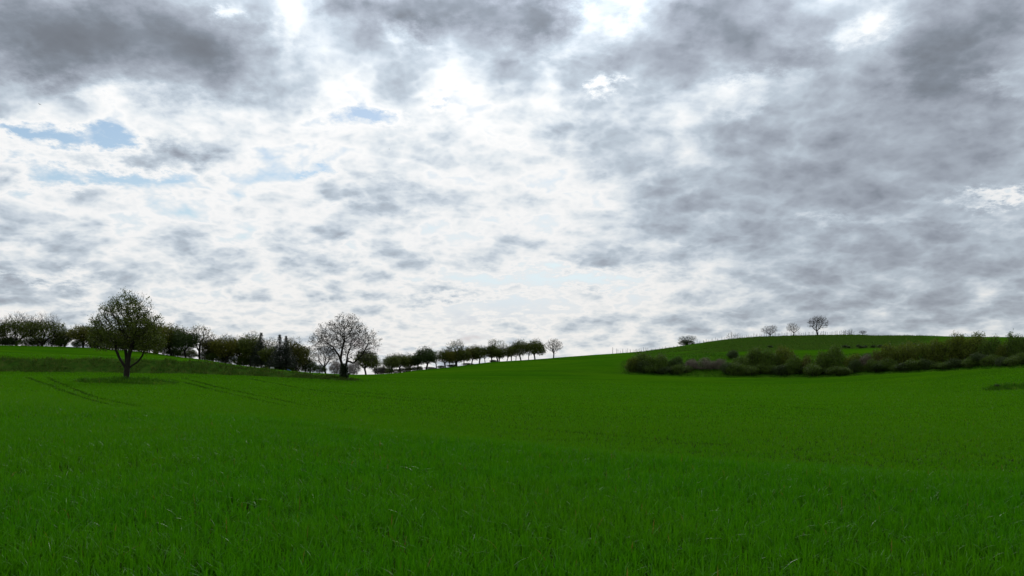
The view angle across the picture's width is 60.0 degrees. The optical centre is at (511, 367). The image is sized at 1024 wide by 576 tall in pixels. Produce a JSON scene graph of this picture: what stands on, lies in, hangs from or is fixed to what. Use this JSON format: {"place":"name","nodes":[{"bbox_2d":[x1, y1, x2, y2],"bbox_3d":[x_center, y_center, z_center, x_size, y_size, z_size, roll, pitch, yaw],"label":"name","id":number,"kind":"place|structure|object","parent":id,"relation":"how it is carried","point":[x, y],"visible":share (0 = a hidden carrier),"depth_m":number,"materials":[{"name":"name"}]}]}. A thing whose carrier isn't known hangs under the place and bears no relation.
{"place":"outdoors","nodes":[
{"label":"outdoors","id":0,"kind":"place"},
{"bbox_2d":[0,334,1023,575],"bbox_3d":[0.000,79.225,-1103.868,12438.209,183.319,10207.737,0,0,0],"label":"field","id":1,"kind":"structure","parent":0,"point":[592,368],"depth_m":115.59,"materials":[{"name":"green plant"}]},
{"bbox_2d":[0,337,21,345],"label":"undergrowth shrub","id":2,"kind":"object","parent":1,"relation":"on","point":[6,341],"visible":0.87,"depth_m":183.28,"materials":[{"name":"green plant"}]},
{"bbox_2d":[0,312,39,345],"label":"ridge tree","id":3,"kind":"object","parent":1,"relation":"on","point":[11,324],"visible":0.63,"depth_m":183.23,"materials":[{"name":"green plant"}]},
{"bbox_2d":[13,338,36,345],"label":"undergrowth shrub","id":4,"kind":"object","parent":1,"relation":"on","point":[25,342],"visible":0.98,"depth_m":183.01,"materials":[{"name":"green plant"}]},
{"bbox_2d":[15,312,66,345],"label":"ridge tree","id":5,"kind":"object","parent":1,"relation":"on","point":[35,327],"visible":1,"depth_m":181.75,"materials":[{"name":"green plant"}]},
{"bbox_2d":[54,338,69,346],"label":"undergrowth shrub","id":6,"kind":"object","parent":1,"relation":"on","point":[62,343],"visible":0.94,"depth_m":183.61,"materials":[{"name":"green plant"}]},
{"bbox_2d":[70,339,82,346],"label":"dark shrub","id":7,"kind":"object","parent":1,"relation":"on","point":[76,344],"visible":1,"depth_m":181.17,"materials":[{"name":"green plant"}]},
{"bbox_2d":[66,323,97,347],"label":"ridge tree","id":8,"kind":"object","parent":1,"relation":"on","point":[81,332],"visible":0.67,"depth_m":181.25,"materials":[{"name":"green plant"}]},
{"bbox_2d":[84,289,169,378],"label":"leafy tree","id":9,"kind":"object","parent":1,"relation":"on","point":[138,334],"visible":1,"depth_m":92.43,"materials":[{"name":"green plant"}]},
{"bbox_2d":[145,324,172,353],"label":"ridge tree","id":10,"kind":"object","parent":1,"relation":"on","point":[164,330],"visible":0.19,"depth_m":182.26,"materials":[{"name":"green plant"}]},
{"bbox_2d":[156,322,189,355],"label":"ridge tree","id":11,"kind":"object","parent":1,"relation":"on","point":[172,328],"visible":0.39,"depth_m":185.20,"materials":[{"name":"green plant"}]},
{"bbox_2d":[171,350,190,356],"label":"undergrowth shrub","id":12,"kind":"object","parent":1,"relation":"on","point":[180,354],"visible":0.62,"depth_m":185.92,"materials":[{"name":"green plant"}]},
{"bbox_2d":[170,326,200,357],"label":"ridge tree","id":13,"kind":"object","parent":1,"relation":"on","point":[181,341],"visible":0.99,"depth_m":182.70,"materials":[{"name":"green plant"}]},
{"bbox_2d":[188,325,215,358],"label":"ridge tree","id":14,"kind":"object","parent":1,"relation":"on","point":[200,342],"visible":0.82,"depth_m":185.59,"materials":[{"name":"grey plant"}]},
{"bbox_2d":[200,334,224,360],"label":"ridge tree","id":15,"kind":"object","parent":1,"relation":"on","point":[206,348],"visible":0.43,"depth_m":186.63,"materials":[{"name":"green plant"}]},
{"bbox_2d":[202,352,222,361],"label":"undergrowth shrub","id":16,"kind":"object","parent":1,"relation":"on","point":[211,357],"visible":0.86,"depth_m":186.35,"materials":[{"name":"green plant"}]},
{"bbox_2d":[206,333,238,362],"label":"ridge tree","id":17,"kind":"object","parent":1,"relation":"on","point":[218,346],"visible":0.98,"depth_m":184.53,"materials":[{"name":"green plant"}]},
{"bbox_2d":[232,355,249,365],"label":"undergrowth shrub","id":18,"kind":"object","parent":1,"relation":"on","point":[239,361],"visible":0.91,"depth_m":186.86,"materials":[{"name":"green plant"}]},
{"bbox_2d":[236,329,264,366],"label":"ridge tree","id":19,"kind":"object","parent":1,"relation":"on","point":[247,346],"visible":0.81,"depth_m":184.57,"materials":[{"name":"green plant"}]},
{"bbox_2d":[248,333,272,366],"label":"spruce","id":20,"kind":"object","parent":1,"relation":"on","point":[261,344],"visible":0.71,"depth_m":182.66,"materials":[{"name":"green plant"}]},
{"bbox_2d":[256,343,280,367],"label":"ridge tree","id":21,"kind":"object","parent":1,"relation":"on","point":[267,352],"visible":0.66,"depth_m":181.40,"materials":[{"name":"green plant"}]},
{"bbox_2d":[265,334,294,369],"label":"spruce","id":22,"kind":"object","parent":1,"relation":"on","point":[277,353],"visible":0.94,"depth_m":178.04,"materials":[{"name":"green plant"}]},
{"bbox_2d":[271,335,301,369],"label":"spruce","id":23,"kind":"object","parent":1,"relation":"on","point":[287,353],"visible":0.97,"depth_m":178.21,"materials":[{"name":"green plant"}]},
{"bbox_2d":[285,337,310,370],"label":"ridge tree","id":24,"kind":"object","parent":1,"relation":"on","point":[302,353],"visible":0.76,"depth_m":185.08,"materials":[{"name":"green plant"}]},
{"bbox_2d":[300,359,319,372],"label":"undergrowth shrub","id":25,"kind":"object","parent":1,"relation":"on","point":[311,366],"visible":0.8,"depth_m":189.74,"materials":[{"name":"green plant"}]},
{"bbox_2d":[312,346,339,372],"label":"blossom tree","id":26,"kind":"object","parent":1,"relation":"on","point":[319,358],"visible":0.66,"depth_m":195.72,"materials":[{"name":"white plant"}]},
{"bbox_2d":[328,360,340,373],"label":"blossom bush","id":27,"kind":"object","parent":1,"relation":"on","point":[336,366],"visible":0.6,"depth_m":199.62,"materials":[{"name":"white plant"}]},
{"bbox_2d":[307,312,381,378],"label":"open crowned tree","id":28,"kind":"object","parent":1,"relation":"on","point":[343,367],"visible":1,"depth_m":124.64,"materials":[{"name":"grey plant"}]},
{"bbox_2d":[346,363,360,374],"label":"blossom bush","id":29,"kind":"object","parent":1,"relation":"on","point":[354,368],"visible":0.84,"depth_m":201.58,"materials":[{"name":"white plant"}]},
{"bbox_2d":[354,347,381,374],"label":"tree","id":30,"kind":"object","parent":1,"relation":"on","point":[374,363],"visible":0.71,"depth_m":204.18,"materials":[{"name":"green plant"}]},
{"bbox_2d":[381,354,400,370],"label":"orchard tree","id":31,"kind":"object","parent":1,"relation":"on","point":[394,360],"visible":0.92,"depth_m":228.30,"materials":[{"name":"green plant"}]},
{"bbox_2d":[392,353,409,372],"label":"orchard tree","id":32,"kind":"object","parent":1,"relation":"on","point":[404,360],"visible":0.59,"depth_m":231.97,"materials":[{"name":"green plant"}]},
{"bbox_2d":[413,345,438,368],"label":"orchard tree","id":33,"kind":"object","parent":1,"relation":"on","point":[429,356],"visible":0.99,"depth_m":233.59,"materials":[{"name":"green plant"}]},
{"bbox_2d":[437,348,456,367],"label":"orchard tree","id":34,"kind":"object","parent":1,"relation":"on","point":[439,355],"visible":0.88,"depth_m":236.84,"materials":[{"name":"green plant"}]},
{"bbox_2d":[443,347,455,366],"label":"orchard tree","id":35,"kind":"object","parent":1,"relation":"on","point":[451,355],"visible":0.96,"depth_m":236.19,"materials":[{"name":"green plant"}]},
{"bbox_2d":[445,339,466,363],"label":"orchard tree","id":36,"kind":"object","parent":1,"relation":"on","point":[456,343],"visible":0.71,"depth_m":239.85,"materials":[{"name":"grey plant"}]},
{"bbox_2d":[454,348,462,365],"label":"orchard tree","id":37,"kind":"object","parent":1,"relation":"on","point":[458,357],"visible":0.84,"depth_m":237.96,"materials":[{"name":"green plant"}]},
{"bbox_2d":[458,346,470,364],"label":"orchard tree","id":38,"kind":"object","parent":1,"relation":"on","point":[466,355],"visible":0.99,"depth_m":237.90,"materials":[{"name":"green plant"}]},
{"bbox_2d":[465,344,479,363],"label":"orchard tree","id":39,"kind":"object","parent":1,"relation":"on","point":[472,352],"visible":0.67,"depth_m":240.88,"materials":[{"name":"green plant"}]},
{"bbox_2d":[471,346,488,362],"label":"orchard tree","id":40,"kind":"object","parent":1,"relation":"on","point":[477,353],"visible":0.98,"depth_m":239.75,"materials":[{"name":"green plant"}]},
{"bbox_2d":[487,339,506,361],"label":"orchard tree","id":41,"kind":"object","parent":1,"relation":"on","point":[500,346],"visible":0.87,"depth_m":242.73,"materials":[{"name":"grey plant"}]},
{"bbox_2d":[491,346,507,361],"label":"orchard tree","id":42,"kind":"object","parent":1,"relation":"on","point":[500,353],"visible":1,"depth_m":241.04,"materials":[{"name":"green plant"}]},
{"bbox_2d":[504,343,516,360],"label":"orchard tree","id":43,"kind":"object","parent":1,"relation":"on","point":[511,352],"visible":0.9,"depth_m":243.50,"materials":[{"name":"green plant"}]},
{"bbox_2d":[0,334,1023,390],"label":"rough grass","id":44,"kind":"structure","parent":1,"relation":"on","point":[122,378],"depth_m":119.43,"materials":[{"name":"green plant"}]},
{"bbox_2d":[512,338,528,359],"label":"orchard tree","id":45,"kind":"object","parent":1,"relation":"on","point":[521,346],"visible":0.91,"depth_m":245.34,"materials":[{"name":"green plant"}]},
{"bbox_2d":[527,338,547,358],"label":"orchard tree","id":46,"kind":"object","parent":1,"relation":"on","point":[534,347],"visible":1,"depth_m":244.32,"materials":[{"name":"green plant"}]},
{"bbox_2d":[545,338,561,357],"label":"orchard tree","id":47,"kind":"object","parent":1,"relation":"on","point":[554,341],"visible":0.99,"depth_m":258.74,"materials":[{"name":"grey plant"}]},
{"bbox_2d":[625,355,639,371],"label":"hedge bush","id":48,"kind":"object","parent":1,"relation":"on","point":[632,360],"visible":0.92,"depth_m":170.72,"materials":[{"name":"green plant"}]},
{"bbox_2d":[635,360,652,373],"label":"bush","id":49,"kind":"object","parent":1,"relation":"on","point":[640,365],"visible":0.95,"depth_m":169.48,"materials":[{"name":"green plant"}]},
{"bbox_2d":[634,350,654,367],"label":"hedge bush","id":50,"kind":"object","parent":1,"relation":"on","point":[644,357],"visible":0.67,"depth_m":171.05,"materials":[{"name":"green plant"}]},
{"bbox_2d":[641,362,656,373],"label":"bush","id":51,"kind":"object","parent":1,"relation":"on","point":[649,366],"visible":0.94,"depth_m":168.41,"materials":[{"name":"green plant"}]},
{"bbox_2d":[649,352,669,367],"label":"hedge bush","id":52,"kind":"object","parent":1,"relation":"on","point":[659,360],"visible":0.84,"depth_m":170.24,"materials":[{"name":"green plant"}]},
{"bbox_2d":[655,366,675,374],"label":"bush","id":53,"kind":"object","parent":1,"relation":"on","point":[663,370],"visible":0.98,"depth_m":168.04,"materials":[{"name":"green plant"}]},
{"bbox_2d":[668,356,684,367],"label":"hedge bush","id":54,"kind":"object","parent":1,"relation":"on","point":[675,361],"visible":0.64,"depth_m":170.04,"materials":[{"name":"green plant"}]},
{"bbox_2d":[668,364,685,374],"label":"bush","id":55,"kind":"object","parent":1,"relation":"on","point":[680,369],"visible":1,"depth_m":167.53,"materials":[{"name":"green plant"}]},
{"bbox_2d":[685,358,697,369],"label":"hedge bush","id":56,"kind":"object","parent":1,"relation":"on","point":[691,363],"visible":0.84,"depth_m":171.01,"materials":[{"name":"grey plant"}]},
{"bbox_2d":[695,357,713,370],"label":"hedge bush","id":57,"kind":"object","parent":1,"relation":"on","point":[706,362],"visible":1,"depth_m":170.55,"materials":[{"name":"grey plant"}]},
{"bbox_2d":[710,358,725,370],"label":"hedge bush","id":58,"kind":"object","parent":1,"relation":"on","point":[717,362],"visible":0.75,"depth_m":169.27,"materials":[{"name":"grey plant"}]},
{"bbox_2d":[721,362,739,374],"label":"bush","id":59,"kind":"object","parent":1,"relation":"on","point":[725,367],"visible":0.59,"depth_m":165.78,"materials":[{"name":"green plant"}]},
{"bbox_2d":[726,349,738,358],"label":"hedge bush","id":60,"kind":"object","parent":1,"relation":"on","point":[731,354],"visible":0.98,"depth_m":176.63,"materials":[{"name":"green plant"}]},
{"bbox_2d":[725,362,746,375],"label":"bush","id":61,"kind":"object","parent":1,"relation":"on","point":[736,365],"visible":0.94,"depth_m":164.25,"materials":[{"name":"green plant"}]},
{"bbox_2d":[728,356,752,366],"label":"hedge bush","id":62,"kind":"object","parent":1,"relation":"on","point":[745,361],"visible":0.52,"depth_m":166.68,"materials":[{"name":"green plant"}]},
{"bbox_2d":[739,365,759,375],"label":"bush","id":63,"kind":"object","parent":1,"relation":"on","point":[750,370],"visible":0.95,"depth_m":163.18,"materials":[{"name":"green plant"}]},
{"bbox_2d":[744,346,763,366],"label":"hedge bush","id":64,"kind":"object","parent":1,"relation":"on","point":[753,354],"visible":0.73,"depth_m":166.95,"materials":[{"name":"green plant"}]},
{"bbox_2d":[754,363,771,374],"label":"bush","id":65,"kind":"object","parent":1,"relation":"on","point":[761,366],"visible":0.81,"depth_m":164.03,"materials":[{"name":"green plant"}]},
{"bbox_2d":[761,364,777,374],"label":"bush","id":66,"kind":"object","parent":1,"relation":"on","point":[768,370],"visible":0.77,"depth_m":163.36,"materials":[{"name":"green plant"}]},
{"bbox_2d":[757,348,782,366],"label":"hedge bush","id":67,"kind":"object","parent":1,"relation":"on","point":[771,355],"visible":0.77,"depth_m":165.87,"materials":[{"name":"green plant"}]},
{"bbox_2d":[771,365,788,375],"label":"bush","id":68,"kind":"object","parent":1,"relation":"on","point":[779,370],"visible":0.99,"depth_m":160.95,"materials":[{"name":"green plant"}]},
{"bbox_2d":[773,345,795,365],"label":"hedge bush","id":69,"kind":"object","parent":1,"relation":"on","point":[785,354],"visible":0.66,"depth_m":166.18,"materials":[{"name":"green plant"}]},
{"bbox_2d":[781,362,796,375],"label":"bush","id":70,"kind":"object","parent":1,"relation":"on","point":[790,369],"visible":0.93,"depth_m":160.76,"materials":[{"name":"green plant"}]},
{"bbox_2d":[785,353,801,372],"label":"hedge bush","id":71,"kind":"object","parent":1,"relation":"on","point":[793,359],"visible":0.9,"depth_m":161.22,"materials":[{"name":"green plant"}]},
{"bbox_2d":[799,353,815,373],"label":"hedge bush","id":72,"kind":"object","parent":1,"relation":"on","point":[805,360],"visible":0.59,"depth_m":161.45,"materials":[{"name":"green plant"}]},
{"bbox_2d":[803,362,822,376],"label":"bush","id":73,"kind":"object","parent":1,"relation":"on","point":[812,367],"visible":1,"depth_m":157.75,"materials":[{"name":"green plant"}]},
{"bbox_2d":[807,315,827,334],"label":"blossom tree","id":74,"kind":"object","parent":1,"relation":"on","point":[815,328],"visible":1,"depth_m":334.35,"materials":[{"name":"grey plant"}]},
{"bbox_2d":[815,349,832,368],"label":"hedge bush","id":75,"kind":"object","parent":1,"relation":"on","point":[819,358],"visible":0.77,"depth_m":159.50,"materials":[{"name":"green plant"}]},
{"bbox_2d":[820,344,846,367],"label":"hedge bush","id":76,"kind":"object","parent":1,"relation":"on","point":[835,354],"visible":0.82,"depth_m":159.49,"materials":[{"name":"green plant"}]},
{"bbox_2d":[824,366,843,375],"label":"bush","id":77,"kind":"object","parent":1,"relation":"on","point":[834,370],"visible":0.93,"depth_m":155.49,"materials":[{"name":"green plant"}]},
{"bbox_2d":[837,366,852,374],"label":"bush","id":78,"kind":"object","parent":1,"relation":"on","point":[846,371],"visible":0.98,"depth_m":154.21,"materials":[{"name":"green plant"}]},
{"bbox_2d":[842,353,860,369],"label":"hedge bush","id":79,"kind":"object","parent":1,"relation":"on","point":[850,358],"visible":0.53,"depth_m":158.08,"materials":[{"name":"green plant"}]},
{"bbox_2d":[847,359,863,373],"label":"bush","id":80,"kind":"object","parent":1,"relation":"on","point":[853,364],"visible":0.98,"depth_m":155.17,"materials":[{"name":"green plant"}]},
{"bbox_2d":[860,352,871,367],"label":"hedge bush","id":81,"kind":"object","parent":1,"relation":"on","point":[863,359],"visible":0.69,"depth_m":155.78,"materials":[{"name":"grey plant"}]},
{"bbox_2d":[864,359,879,372],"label":"bush","id":82,"kind":"object","parent":1,"relation":"on","point":[869,362],"visible":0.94,"depth_m":153.86,"materials":[{"name":"green plant"}]},
{"bbox_2d":[869,348,882,361],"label":"hedge bush","id":83,"kind":"object","parent":1,"relation":"on","point":[876,357],"visible":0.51,"depth_m":155.99,"materials":[{"name":"green plant"}]},
{"bbox_2d":[876,341,899,363],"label":"hedge bush","id":84,"kind":"object","parent":1,"relation":"on","point":[884,352],"visible":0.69,"depth_m":155.49,"materials":[{"name":"green plant"}]},
{"bbox_2d":[877,357,898,370],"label":"bush","id":85,"kind":"object","parent":1,"relation":"on","point":[888,363],"visible":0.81,"depth_m":152.54,"materials":[{"name":"green plant"}]},
{"bbox_2d":[891,362,912,370],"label":"bush","id":86,"kind":"object","parent":1,"relation":"on","point":[902,366],"visible":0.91,"depth_m":149.17,"materials":[{"name":"green plant"}]},
{"bbox_2d":[890,339,914,363],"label":"hedge bush","id":87,"kind":"object","parent":1,"relation":"on","point":[901,355],"visible":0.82,"depth_m":153.96,"materials":[{"name":"green plant"}]},
{"bbox_2d":[903,358,921,370],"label":"bush","id":88,"kind":"object","parent":1,"relation":"on","point":[911,362],"visible":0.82,"depth_m":148.27,"materials":[{"name":"green plant"}]},
{"bbox_2d":[906,341,934,360],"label":"hedge bush","id":89,"kind":"object","parent":1,"relation":"on","point":[915,351],"visible":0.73,"depth_m":152.05,"materials":[{"name":"green plant"}]},
{"bbox_2d":[917,358,937,368],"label":"bush","id":90,"kind":"object","parent":1,"relation":"on","point":[929,362],"visible":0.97,"depth_m":146.84,"materials":[{"name":"green plant"}]},
{"bbox_2d":[923,336,946,362],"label":"hedge bush","id":91,"kind":"object","parent":1,"relation":"on","point":[931,353],"visible":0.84,"depth_m":149.72,"materials":[{"name":"green plant"}]},
{"bbox_2d":[936,334,963,363],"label":"hedge bush","id":92,"kind":"object","parent":1,"relation":"on","point":[950,341],"visible":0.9,"depth_m":148.29,"materials":[{"name":"green plant"}]},
{"bbox_2d":[943,358,963,368],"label":"bush","id":93,"kind":"object","parent":1,"relation":"on","point":[954,362],"visible":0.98,"depth_m":142.78,"materials":[{"name":"green plant"}]},
{"bbox_2d":[950,330,973,359],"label":"hedge bush","id":94,"kind":"object","parent":1,"relation":"on","point":[961,339],"visible":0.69,"depth_m":147.67,"materials":[{"name":"green plant"}]},
{"bbox_2d":[960,357,978,367],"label":"bush","id":95,"kind":"object","parent":1,"relation":"on","point":[968,362],"visible":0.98,"depth_m":140.52,"materials":[{"name":"green plant"}]},
{"bbox_2d":[961,331,987,356],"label":"hedge bush","id":96,"kind":"object","parent":1,"relation":"on","point":[977,338],"visible":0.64,"depth_m":145.33,"materials":[{"name":"green plant"}]},
{"bbox_2d":[969,352,988,366],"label":"bush","id":97,"kind":"object","parent":1,"relation":"on","point":[976,357],"visible":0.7,"depth_m":140.16,"materials":[{"name":"green plant"}]},
{"bbox_2d":[978,356,996,366],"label":"bush","id":98,"kind":"object","parent":1,"relation":"on","point":[982,361],"visible":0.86,"depth_m":138.40,"materials":[{"name":"green plant"}]},
{"bbox_2d":[977,333,1001,359],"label":"hedge bush","id":99,"kind":"object","parent":1,"relation":"on","point":[988,347],"visible":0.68,"depth_m":142.36,"materials":[{"name":"green plant"}]},
{"bbox_2d":[994,357,1007,365],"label":"bush","id":100,"kind":"object","parent":1,"relation":"on","point":[1000,361],"visible":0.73,"depth_m":136.00,"materials":[{"name":"green plant"}]},
{"bbox_2d":[994,340,1011,357],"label":"hedge bush","id":101,"kind":"object","parent":1,"relation":"on","point":[1001,352],"visible":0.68,"depth_m":140.00,"materials":[{"name":"green plant"}]},
{"bbox_2d":[1003,329,1023,356],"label":"hedge bush","id":102,"kind":"object","parent":1,"relation":"on","point":[1018,344],"visible":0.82,"depth_m":137.98,"materials":[{"name":"green plant"}]},
{"bbox_2d":[1003,355,1023,366],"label":"bush","id":103,"kind":"object","parent":1,"relation":"on","point":[1010,360],"visible":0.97,"depth_m":133.66,"materials":[{"name":"green plant"}]},
{"bbox_2d":[0,0,1023,374],"label":"sky","id":104,"kind":"structure","parent":0,"point":[594,177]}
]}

